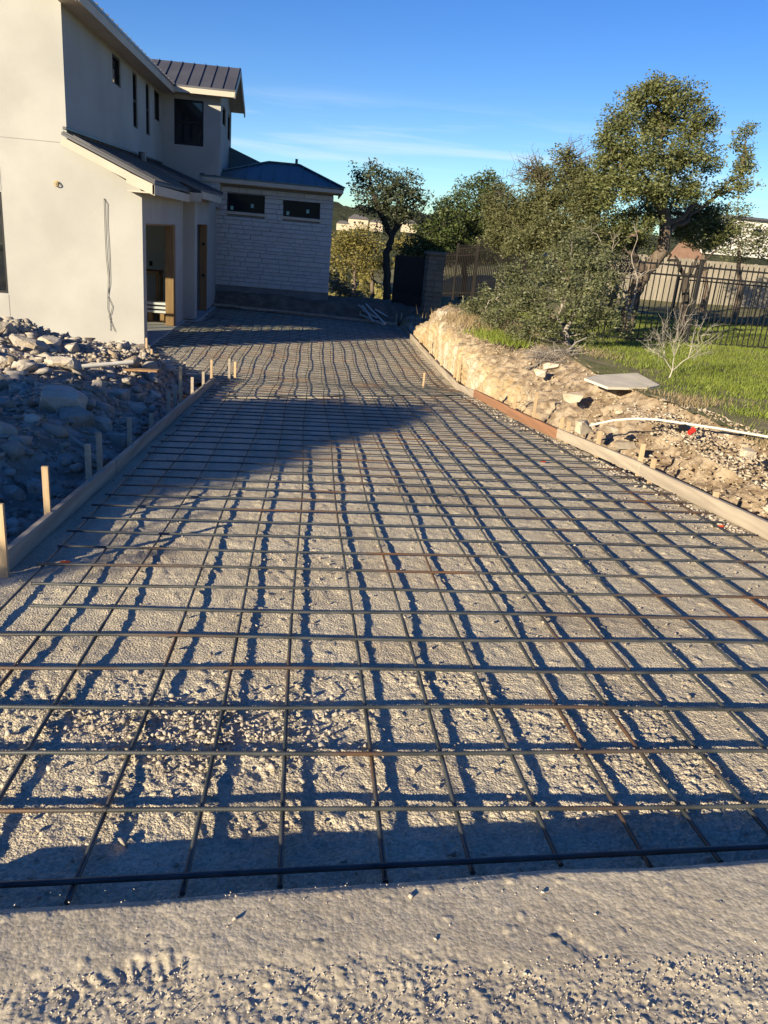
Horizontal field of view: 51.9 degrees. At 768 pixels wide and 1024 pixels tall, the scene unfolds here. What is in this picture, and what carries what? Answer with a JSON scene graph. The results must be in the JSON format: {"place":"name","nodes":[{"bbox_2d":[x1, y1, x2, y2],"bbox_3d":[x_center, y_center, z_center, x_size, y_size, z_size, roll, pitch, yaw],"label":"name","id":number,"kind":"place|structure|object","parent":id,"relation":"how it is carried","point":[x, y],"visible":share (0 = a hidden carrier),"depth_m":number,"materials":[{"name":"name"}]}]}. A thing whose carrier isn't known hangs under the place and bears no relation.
{"place":"outdoors","nodes":[
{"label":"outdoors","id":0,"kind":"place"},
{"bbox_2d":[0,316,200,544],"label":"rubble ground","id":1,"kind":"structure","parent":0,"point":[27,465],"depth_m":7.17,"materials":[{"name":"stone"}]},
{"bbox_2d":[0,421,18,435],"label":"limestone rock","id":2,"kind":"object","parent":1,"relation":"on","point":[8,429],"visible":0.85,"depth_m":6.72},
{"bbox_2d":[0,322,19,334],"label":"limestone rock","id":3,"kind":"object","parent":1,"relation":"on","point":[10,327],"visible":0.54,"depth_m":10.92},
{"bbox_2d":[5,517,22,526],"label":"limestone rock","id":4,"kind":"object","parent":1,"relation":"on","point":[13,522],"visible":0.79,"depth_m":5.65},
{"bbox_2d":[3,485,25,500],"bbox_3d":[-2.870,-0.144,6.071,0.208,0.130,0.118,3,19,-6],"label":"limestone rock","id":5,"kind":"object","parent":1,"relation":"on","point":[14,492],"visible":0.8,"depth_m":6.04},
{"bbox_2d":[18,362,37,370],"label":"limestone rock","id":6,"kind":"object","parent":1,"relation":"on","point":[27,366],"visible":0.86,"depth_m":9.37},
{"bbox_2d":[9,335,50,351],"bbox_3d":[-4.865,-2.273,10.881,0.482,0.341,0.415,3,19,-6],"label":"limestone rock","id":7,"kind":"object","parent":1,"relation":"on","point":[30,344],"visible":0.56,"depth_m":10.71,"materials":[{"name":"stone"}]},
{"bbox_2d":[24,413,40,422],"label":"limestone rock","id":8,"kind":"object","parent":1,"relation":"on","point":[31,418],"visible":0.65,"depth_m":7.23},
{"bbox_2d":[26,482,42,493],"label":"limestone rock","id":9,"kind":"object","parent":1,"relation":"on","point":[39,489],"visible":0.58,"depth_m":6.25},
{"bbox_2d":[36,335,62,348],"bbox_3d":[-4.763,-2.413,11.241,0.329,0.194,0.287,7,19,7],"label":"limestone rock","id":10,"kind":"object","parent":1,"relation":"on","point":[51,340],"visible":0.62,"depth_m":11.13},
{"bbox_2d":[44,356,77,371],"bbox_3d":[-4.096,-1.859,9.975,0.413,0.213,0.253,3,19,-6],"label":"limestone rock","id":11,"kind":"object","parent":1,"relation":"on","point":[69,364],"visible":0.77,"depth_m":9.90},
{"bbox_2d":[38,385,87,410],"bbox_3d":[-3.243,-1.095,7.987,0.485,0.380,0.343,-5,22,-26],"label":"limestone rock","id":12,"kind":"object","parent":1,"relation":"on","point":[53,397],"visible":0.69,"depth_m":7.84,"materials":[{"name":"stone"}]},
{"bbox_2d":[63,342,78,353],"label":"limestone rock","id":13,"kind":"object","parent":1,"relation":"on","point":[70,348],"visible":0.81,"depth_m":11.18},
{"bbox_2d":[59,406,94,426],"bbox_3d":[-3.045,-0.915,7.831,0.367,0.245,0.261,-7,23,-31],"label":"limestone rock","id":14,"kind":"object","parent":1,"relation":"on","point":[80,415],"visible":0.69,"depth_m":7.78,"materials":[{"name":"stone"}]},
{"bbox_2d":[67,433,94,451],"bbox_3d":[-2.812,-0.624,7.300,0.318,0.076,0.082,34,14,-15],"label":"limestone rock","id":15,"kind":"object","parent":1,"relation":"on","point":[73,439],"visible":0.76,"depth_m":7.27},
{"bbox_2d":[94,415,112,432],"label":"limestone rock","id":16,"kind":"object","parent":1,"relation":"on","point":[105,425],"visible":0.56,"depth_m":8.02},
{"bbox_2d":[81,360,132,368],"bbox_3d":[-3.795,-2.009,10.748,0.749,0.112,0.060,-8,23,-32],"label":"white pipe","id":17,"kind":"object","parent":1,"relation":"on","point":[107,364],"visible":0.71,"depth_m":10.74,"materials":[{"name":"plastic"}]},
{"bbox_2d":[102,450,116,457],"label":"limestone rock","id":18,"kind":"object","parent":1,"relation":"on","point":[110,453],"visible":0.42,"depth_m":7.41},
{"bbox_2d":[104,431,126,448],"bbox_3d":[-2.701,-0.724,7.971,0.286,0.187,0.160,10,20,14],"label":"limestone rock","id":19,"kind":"object","parent":1,"relation":"on","point":[118,439],"visible":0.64,"depth_m":7.90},
{"bbox_2d":[109,389,129,400],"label":"limestone rock","id":20,"kind":"object","parent":1,"relation":"on","point":[120,393],"visible":0.6,"depth_m":9.56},
{"bbox_2d":[128,402,147,413],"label":"limestone rock","id":21,"kind":"object","parent":1,"relation":"on","point":[139,407],"visible":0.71,"depth_m":9.32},
{"bbox_2d":[124,368,159,371],"bbox_3d":[-3.369,-1.975,10.981,0.463,0.043,0.120,5,19,0],"label":"splintered plank","id":22,"kind":"object","parent":1,"relation":"on","point":[141,370],"visible":1,"depth_m":10.93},
{"bbox_2d":[142,361,158,368],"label":"limestone rock","id":23,"kind":"object","parent":1,"relation":"on","point":[149,365],"visible":0.61,"depth_m":11.60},
{"bbox_2d":[146,269,162,317],"bbox_3d":[-6.299,-5.788,20.875,0.800,1.190,0.700,3,19,-6],"label":"wooden workbench","id":24,"kind":"object","parent":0,"point":[157,272],"visible":0.41,"depth_m":20.67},
{"bbox_2d":[211,291,444,322],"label":"soil","id":25,"kind":"structure","parent":0,"point":[348,306],"depth_m":25.91,"materials":[{"name":"soil"}]},
{"bbox_2d":[328,275,366,297],"bbox_3d":[-1.587,-9.271,32.835,1.829,1.093,1.243,3,19,-6],"label":"bush","id":26,"kind":"object","parent":25,"relation":"on","point":[341,289],"visible":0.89,"depth_m":32.67,"materials":[{"name":"green plant"}]},
{"bbox_2d":[330,225,369,295],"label":"olive oak","id":27,"kind":"object","parent":25,"relation":"on","point":[348,241],"visible":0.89,"depth_m":37.80,"materials":[{"name":"green plant"}]},
{"bbox_2d":[352,221,392,297],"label":"olive oak","id":28,"kind":"object","parent":25,"relation":"on","point":[371,262],"visible":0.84,"depth_m":37.96,"materials":[{"name":"green plant"}]},
{"bbox_2d":[346,157,433,299],"bbox_3d":[0.100,-10.115,29.346,3.304,5.514,1.957,3,19,-6],"label":"lone oak","id":29,"kind":"object","parent":25,"relation":"on","point":[402,209],"visible":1,"depth_m":28.80,"materials":[{"name":"green plant"}]},
{"bbox_2d":[388,231,417,262],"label":"olive oak","id":30,"kind":"object","parent":25,"relation":"on","point":[396,242],"visible":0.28,"depth_m":37.94,"materials":[{"name":"green plant"}]},
{"bbox_2d":[391,255,424,306],"bbox_3d":[0.904,-7.663,27.088,0.090,2.109,1.789,-11,25,-39],"label":"dark board fence","id":31,"kind":"object","parent":25,"relation":"on","point":[408,277],"visible":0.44,"depth_m":27.08,"materials":[{"name":"brown wood"}]},
{"bbox_2d":[391,199,467,262],"bbox_3d":[1.565,-9.531,29.771,2.854,4.383,1.990,3,19,-6],"label":"juniper tree","id":32,"kind":"object","parent":25,"relation":"on","point":[428,241],"visible":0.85,"depth_m":29.30,"materials":[{"name":"green plant"}]},
{"bbox_2d":[420,251,446,314],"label":"stone pillar","id":33,"kind":"structure","parent":25,"relation":"on","point":[434,267],"depth_m":25.60,"materials":[{"name":"grey"}]},
{"bbox_2d":[123,308,640,485],"bbox_3d":[-1.793,-3.345,16.241,6.650,0.824,19.821,3,19,-6],"label":"road base","id":34,"kind":"object","parent":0,"point":[144,453],"visible":0.61,"depth_m":9.81,"materials":[{"name":"gravel"}]},
{"bbox_2d":[127,417,131,446],"bbox_3d":[-2.297,-0.652,7.132,0.040,0.414,0.022,3,19,-6],"label":"wooden stake","id":35,"kind":"object","parent":34,"relation":"on","point":[129,431],"visible":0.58,"depth_m":7.09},
{"bbox_2d":[113,398,188,474],"bbox_3d":[-2.377,-0.893,8.350,0.043,0.402,3.956,3,19,-6],"label":"form board","id":36,"kind":"object","parent":34,"relation":"on","point":[128,455],"visible":0.9,"depth_m":7.70,"materials":[{"name":"wood"}]},
{"bbox_2d":[0,0,345,346],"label":"house","id":37,"kind":"structure","parent":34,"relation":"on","point":[124,165],"depth_m":16.41,"materials":[{"name":"beige paint"}]},
{"bbox_2d":[0,192,8,292],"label":"window","id":38,"kind":"structure","parent":37,"relation":"in","point":[3,243],"depth_m":15.43,"materials":[{"name":"black"}]},
{"bbox_2d":[112,54,119,87],"bbox_3d":[-6.241,-10.170,18.192,0.090,0.608,0.798,3,19,-6],"label":"window","id":39,"kind":"structure","parent":37,"relation":"in","point":[115,61],"depth_m":18.39,"materials":[{"name":"black"}]},
{"bbox_2d":[132,72,136,127],"bbox_3d":[-6.433,-10.517,20.166,0.090,1.268,0.528,3,19,-6],"label":"window","id":40,"kind":"structure","parent":37,"relation":"in","point":[134,75],"depth_m":20.35,"materials":[{"name":"black"}]},
{"bbox_2d":[146,84,148,134],"bbox_3d":[-6.567,-11.063,21.691,0.090,1.268,0.498,3,19,-6],"label":"window","id":41,"kind":"structure","parent":37,"relation":"in","point":[147,112],"depth_m":21.92,"materials":[{"name":"black"}]},
{"bbox_2d":[147,300,165,321],"bbox_3d":[-5.792,-5.128,20.197,0.530,0.490,0.400,3,19,-6],"label":"board stack","id":42,"kind":"object","parent":37,"relation":"on","point":[159,307],"visible":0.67,"depth_m":20.07,"materials":[{"name":"grey"}]},
{"bbox_2d":[154,90,158,121],"bbox_3d":[-6.659,-11.784,22.906,0.090,0.768,0.878,3,19,-6],"label":"window","id":43,"kind":"structure","parent":37,"relation":"in","point":[156,96],"depth_m":23.15,"materials":[{"name":"black"}]},
{"bbox_2d":[174,98,203,146],"bbox_3d":[-5.899,-11.781,23.907,0.868,1.248,0.090,3,19,-6],"label":"window","id":44,"kind":"structure","parent":37,"relation":"in","point":[188,114],"depth_m":23.89,"materials":[{"name":"black"}]},
{"bbox_2d":[199,224,202,309],"bbox_3d":[-5.372,-7.191,23.251,0.097,2.415,0.148,3,19,-6],"label":"plank door","id":45,"kind":"structure","parent":37,"relation":"in","point":[201,225],"depth_m":23.21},
{"bbox_2d":[203,225,206,309],"bbox_3d":[-5.273,-7.186,23.261,0.097,2.415,0.148,3,19,-6],"label":"plank door","id":46,"kind":"structure","parent":37,"relation":"in","point":[204,226],"depth_m":23.19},
{"bbox_2d":[227,193,264,213],"bbox_3d":[-4.393,-9.831,25.153,1.178,0.528,0.090,3,19,-6],"label":"window","id":47,"kind":"structure","parent":37,"relation":"in","point":[235,202],"depth_m":25.15,"materials":[{"name":"black"}]},
{"bbox_2d":[283,200,319,218],"bbox_3d":[-2.639,-9.729,25.344,1.173,0.518,0.090,3,19,-6],"label":"window","id":48,"kind":"structure","parent":37,"relation":"in","point":[300,209],"depth_m":25.34,"materials":[{"name":"black"}]},
{"bbox_2d":[173,386,176,407],"bbox_3d":[-2.626,-1.401,9.926,0.040,0.351,0.022,3,19,-6],"label":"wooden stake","id":49,"kind":"object","parent":34,"relation":"on","point":[174,396],"visible":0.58,"depth_m":9.90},
{"bbox_2d":[179,366,181,402],"bbox_3d":[-2.575,-1.542,9.986,0.040,0.597,0.022,3,19,-6],"label":"wooden stake","id":50,"kind":"object","parent":34,"relation":"on","point":[180,384],"visible":0.58,"depth_m":9.95,"materials":[{"name":"brown wood"}]},
{"bbox_2d":[182,374,208,382],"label":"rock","id":51,"kind":"object","parent":34,"relation":"on","point":[196,377],"visible":0.24,"depth_m":13.03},
{"bbox_2d":[187,377,214,406],"bbox_3d":[-2.664,-1.786,11.576,0.038,0.332,2.757,3,19,-6],"label":"form board","id":52,"kind":"object","parent":34,"relation":"on","point":[197,394],"visible":0.84,"depth_m":11.34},
{"bbox_2d":[212,303,397,325],"bbox_3d":[-2.563,-6.390,25.544,6.048,0.267,0.038,4,19,-4],"label":"form board","id":53,"kind":"object","parent":34,"relation":"on","point":[313,314],"visible":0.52,"depth_m":25.52,"materials":[{"name":"wood"}]},
{"bbox_2d":[0,307,767,904],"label":"rebar mat","id":54,"kind":"object","parent":34,"relation":"on","point":[284,753],"visible":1,"depth_m":3.99,"materials":[{"name":"metal"}]},
{"bbox_2d":[401,324,419,345],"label":"form board","id":55,"kind":"object","parent":34,"relation":"on","point":[411,336],"visible":0.9,"depth_m":22.72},
{"bbox_2d":[418,343,440,372],"bbox_3d":[1.097,-3.780,19.204,0.038,0.118,3.996,3,19,-6],"label":"form board","id":56,"kind":"object","parent":34,"relation":"on","point":[433,361],"visible":0.88,"depth_m":18.86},
{"bbox_2d":[441,367,458,387],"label":"form board","id":57,"kind":"object","parent":34,"relation":"on","point":[449,377],"visible":0.88,"depth_m":15.97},
{"bbox_2d":[456,383,473,397],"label":"form board","id":58,"kind":"object","parent":34,"relation":"on","point":[465,390],"visible":0.96,"depth_m":13.71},
{"bbox_2d":[473,390,509,413],"bbox_3d":[1.607,-1.679,11.959,0.038,0.259,1.907,2,19,-9],"label":"form board","id":59,"kind":"object","parent":34,"relation":"on","point":[492,402],"visible":0.96,"depth_m":11.82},
{"bbox_2d":[507,407,557,438],"bbox_3d":[1.893,-1.163,10.171,0.038,0.254,1.860,1,20,-10],"label":"form board","id":60,"kind":"object","parent":34,"relation":"on","point":[540,426],"visible":1,"depth_m":10.05,"materials":[{"name":"wood"}]},
{"bbox_2d":[556,428,642,473],"bbox_3d":[2.242,-0.667,8.380,0.038,0.260,1.917,1,20,-12],"label":"form board","id":61,"kind":"object","parent":34,"relation":"on","point":[614,457],"visible":1,"depth_m":8.22,"materials":[{"name":"wood"}]},
{"bbox_2d":[635,443,645,479],"bbox_3d":[2.453,-0.479,7.558,0.045,0.361,0.022,3,19,-6],"label":"wooden stake","id":62,"kind":"object","parent":61,"relation":"attached to","point":[642,452],"visible":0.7,"depth_m":7.52,"materials":[{"name":"brown wood"}]},
{"bbox_2d":[0,669,767,908],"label":"road base","id":63,"kind":"object","parent":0,"point":[55,845],"visible":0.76,"depth_m":2.59,"materials":[{"name":"gravel"}]},
{"bbox_2d":[0,469,767,675],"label":"road base","id":64,"kind":"object","parent":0,"point":[17,614],"visible":0.77,"depth_m":4.38,"materials":[{"name":"gravel"}]},
{"bbox_2d":[0,503,9,577],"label":"wooden stake","id":65,"kind":"object","parent":64,"relation":"on","point":[4,567],"visible":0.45,"depth_m":4.11,"materials":[{"name":"brown wood"}]},
{"bbox_2d":[41,466,51,514],"bbox_3d":[-2.091,-0.059,4.901,0.040,0.468,0.022,3,19,-6],"label":"wooden stake","id":66,"kind":"object","parent":64,"relation":"on","point":[46,488],"visible":0.58,"depth_m":4.86,"materials":[{"name":"brown wood"}]},
{"bbox_2d":[7,460,115,570],"bbox_3d":[-2.115,-0.050,5.327,0.038,0.290,2.338,3,19,-6],"label":"form board","id":67,"kind":"object","parent":64,"relation":"on","point":[24,544],"visible":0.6,"depth_m":4.99,"materials":[{"name":"wood"}]},
{"bbox_2d":[84,443,91,480],"bbox_3d":[-2.182,-0.297,5.830,0.040,0.427,0.022,3,19,-6],"label":"wooden stake","id":68,"kind":"object","parent":64,"relation":"on","point":[88,467],"visible":0.58,"depth_m":5.79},
{"bbox_2d":[96,432,102,471],"bbox_3d":[-2.203,-0.393,6.114,0.040,0.460,0.022,3,19,-6],"label":"wooden stake","id":69,"kind":"object","parent":64,"relation":"on","point":[99,450],"visible":0.58,"depth_m":6.08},
{"bbox_2d":[638,464,767,539],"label":"form board","id":70,"kind":"object","parent":64,"relation":"on","point":[750,522],"visible":0.91,"depth_m":6.31,"materials":[{"name":"wood"}]},
{"bbox_2d":[0,859,767,1023],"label":"gravel ground","id":71,"kind":"structure","parent":0,"point":[661,913],"depth_m":1.69,"materials":[{"name":"gravel"}]},
{"bbox_2d":[0,394,767,908],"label":"loose gravel","id":72,"kind":"structure","parent":0,"point":[202,734],"depth_m":2.83,"materials":[{"name":"gravel"}]},
{"bbox_2d":[93,0,767,235],"label":"sky","id":73,"kind":"structure","parent":0,"point":[444,89],"materials":[{"name":"blue"}]},
{"bbox_2d":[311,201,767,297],"bbox_3d":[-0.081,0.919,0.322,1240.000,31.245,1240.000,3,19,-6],"label":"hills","id":74,"kind":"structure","parent":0,"point":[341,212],"depth_m":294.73,"materials":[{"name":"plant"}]},
{"bbox_2d":[348,214,368,228],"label":"house","id":75,"kind":"structure","parent":74,"relation":"on","point":[353,219],"depth_m":216.20,"materials":[{"name":"white"}]},
{"bbox_2d":[328,229,758,299],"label":"wooded hillside","id":76,"kind":"structure","parent":74,"relation":"on","point":[378,291],"depth_m":208.74,"materials":[{"name":"green plant"}]},
{"bbox_2d":[336,220,348,230],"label":"house","id":77,"kind":"structure","parent":76,"relation":"on","point":[340,223],"depth_m":202.11,"materials":[{"name":"white"}]},
{"bbox_2d":[401,220,416,232],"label":"house","id":78,"kind":"structure","parent":76,"relation":"on","point":[403,228],"depth_m":217.76,"materials":[{"name":"white"}]},
{"bbox_2d":[366,264,767,445],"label":"lawn","id":79,"kind":"structure","parent":0,"point":[599,364],"depth_m":12.98,"materials":[{"name":"plant"}]},
{"bbox_2d":[413,165,514,299],"bbox_3d":[3.215,-10.766,31.622,4.719,5.830,2.934,3,19,-6],"label":"juniper tree","id":80,"kind":"object","parent":79,"relation":"on","point":[471,231],"visible":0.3,"depth_m":30.89,"materials":[{"name":"green plant"}]},
{"bbox_2d":[416,306,531,333],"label":"tall grass","id":81,"kind":"structure","parent":79,"relation":"on","point":[449,316],"depth_m":15.39,"materials":[{"name":"plant"}]},
{"bbox_2d":[442,236,542,299],"bbox_3d":[2.913,-6.807,22.066,0.104,2.088,4.823,-4,21,-25],"label":"metal fence","id":82,"kind":"object","parent":79,"relation":"on","point":[477,250],"visible":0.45,"depth_m":22.72,"materials":[{"name":"metal"}]},
{"bbox_2d":[472,135,617,321],"bbox_3d":[3.413,-5.848,16.658,2.150,4.072,3.945,-7,23,-31],"label":"leaning oak","id":83,"kind":"object","parent":79,"relation":"on","point":[535,209],"visible":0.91,"depth_m":16.20,"materials":[{"name":"green plant"}]},
{"bbox_2d":[458,227,640,346],"bbox_3d":[2.924,-4.187,14.463,2.605,2.119,4.599,3,19,-6],"label":"shrub","id":84,"kind":"object","parent":79,"relation":"on","point":[598,274],"visible":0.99,"depth_m":13.36,"materials":[{"name":"green plant"}]},
{"bbox_2d":[579,222,658,309],"bbox_3d":[6.149,-6.683,21.579,2.537,2.599,1.431,3,19,-6],"label":"background tree","id":85,"kind":"object","parent":79,"relation":"on","point":[624,268],"visible":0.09,"depth_m":21.42,"materials":[{"name":"plant"}]},
{"bbox_2d":[584,373,659,389],"bbox_3d":[3.114,-1.659,10.059,1.389,0.048,0.757,-10,24,-36],"label":"concrete slab","id":86,"kind":"object","parent":79,"relation":"on","point":[625,381],"depth_m":9.94,"materials":[{"name":"concrete"}]},
{"bbox_2d":[578,218,666,320],"bbox_3d":[4.261,-4.444,14.374,1.692,1.818,0.793,-7,22,-30],"label":"bare tree","id":87,"kind":"object","parent":79,"relation":"on","point":[627,296],"visible":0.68,"depth_m":14.42,"materials":[{"name":"plant"}]},
{"bbox_2d":[561,251,767,348],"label":"iron fence","id":88,"kind":"object","parent":79,"relation":"on","point":[700,267],"visible":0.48,"depth_m":15.08,"materials":[{"name":"metal"}]},
{"bbox_2d":[579,69,765,333],"bbox_3d":[5.902,-6.156,16.322,4.773,5.104,2.417,-10,24,-37],"label":"live oak","id":89,"kind":"object","parent":79,"relation":"on","point":[695,218],"visible":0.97,"depth_m":15.49,"materials":[{"name":"green plant"}]},
{"bbox_2d":[583,254,767,308],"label":"wooden fence","id":90,"kind":"object","parent":79,"relation":"on","point":[756,267],"visible":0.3,"depth_m":30.72,"materials":[{"name":"brown wood"}]},
{"bbox_2d":[665,242,701,278],"bbox_3d":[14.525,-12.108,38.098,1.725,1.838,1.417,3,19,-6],"label":"house","id":91,"kind":"structure","parent":79,"relation":"on","point":[678,251],"depth_m":37.67,"materials":[{"name":"pink"}]},
{"bbox_2d":[639,299,727,377],"bbox_3d":[3.903,-2.342,10.549,1.377,1.101,0.750,-5,21,-25],"label":"dead shrub","id":92,"kind":"object","parent":79,"relation":"on","point":[670,334],"visible":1,"depth_m":10.53,"materials":[{"name":"plant"}]},
{"bbox_2d":[666,249,717,335],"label":"pollarded tree","id":93,"kind":"object","parent":79,"relation":"on","point":[684,287],"visible":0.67,"depth_m":16.25,"materials":[{"name":"brown plant"}]},
{"bbox_2d":[672,201,739,311],"bbox_3d":[10.227,-8.252,25.682,2.467,3.504,1.627,3,19,-6],"label":"background tree","id":94,"kind":"object","parent":79,"relation":"on","point":[704,273],"visible":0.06,"depth_m":25.78,"materials":[{"name":"plant"}]},
{"bbox_2d":[669,277,767,326],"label":"thin fence","id":95,"kind":"object","parent":79,"relation":"on","point":[720,282],"visible":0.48,"depth_m":21.27,"materials":[{"name":"black metal"}]},
{"bbox_2d":[700,215,767,258],"bbox_3d":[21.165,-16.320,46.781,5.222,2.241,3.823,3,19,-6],"label":"house","id":96,"kind":"structure","parent":79,"relation":"on","point":[759,220],"depth_m":45.28,"materials":[{"name":"white"}]},
{"bbox_2d":[712,196,767,318],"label":"background tree","id":97,"kind":"object","parent":79,"relation":"on","point":[741,245],"visible":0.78,"depth_m":23.57,"materials":[{"name":"green plant"}]},
{"bbox_2d":[398,305,767,519],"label":"embankment","id":98,"kind":"structure","parent":0,"point":[491,374],"depth_m":10.15,"materials":[{"name":"soil"}]},
{"bbox_2d":[457,323,555,349],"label":"green weeds","id":99,"kind":"object","parent":98,"relation":"on","point":[493,336],"visible":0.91,"depth_m":13.40,"materials":[{"name":"green plant"}]},
{"bbox_2d":[532,392,538,417],"bbox_3d":[1.934,-1.292,10.154,0.038,0.508,0.022,3,19,-6],"label":"wooden stake","id":100,"kind":"object","parent":98,"relation":"on","point":[535,404],"visible":0.58,"depth_m":10.11,"materials":[{"name":"brown wood"}]},
{"bbox_2d":[534,369,546,377],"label":"limestone rock","id":101,"kind":"object","parent":98,"relation":"on","point":[540,373],"visible":1,"depth_m":11.37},
{"bbox_2d":[543,362,558,370],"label":"limestone rock","id":102,"kind":"object","parent":98,"relation":"on","point":[547,366],"visible":0.81,"depth_m":11.73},
{"bbox_2d":[513,337,596,371],"bbox_3d":[2.634,-2.400,12.057,1.282,0.540,1.223,3,19,-6],"label":"brush pile","id":103,"kind":"object","parent":98,"relation":"on","point":[539,354],"visible":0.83,"depth_m":11.98,"materials":[{"name":"plant"}]},
{"bbox_2d":[562,391,583,402],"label":"limestone rock","id":104,"kind":"object","parent":98,"relation":"on","point":[572,397],"visible":1,"depth_m":9.86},
{"bbox_2d":[575,420,592,434],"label":"limestone rock","id":105,"kind":"object","parent":98,"relation":"on","point":[582,427],"visible":1,"depth_m":8.46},
{"bbox_2d":[605,425,618,433],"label":"limestone rock","id":106,"kind":"object","parent":98,"relation":"on","point":[612,429],"visible":1,"depth_m":8.38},
{"bbox_2d":[457,308,767,520],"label":"loose stones","id":107,"kind":"object","parent":98,"relation":"on","point":[763,457],"visible":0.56,"depth_m":7.72,"materials":[{"name":"beige stone"}]},
{"bbox_2d":[613,440,636,450],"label":"limestone rock","id":108,"kind":"object","parent":98,"relation":"on","point":[618,445],"visible":1,"depth_m":8.03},
{"bbox_2d":[589,418,767,437],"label":"white conduit","id":109,"kind":"object","parent":98,"relation":"on","point":[696,425],"visible":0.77,"depth_m":7.82,"materials":[{"name":"plastic"}]},
{"bbox_2d":[739,447,756,457],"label":"limestone rock","id":110,"kind":"object","parent":98,"relation":"on","point":[748,452],"visible":1,"depth_m":6.34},
{"bbox_2d":[450,303,767,448],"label":"dry grass","id":111,"kind":"structure","parent":0,"point":[687,399],"depth_m":9.04,"materials":[{"name":"plant"}]},
{"bbox_2d":[736,674,767,701],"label":"road base","id":112,"kind":"object","parent":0,"point":[759,678],"visible":0.78,"depth_m":3.43,"materials":[{"name":"gravel"}]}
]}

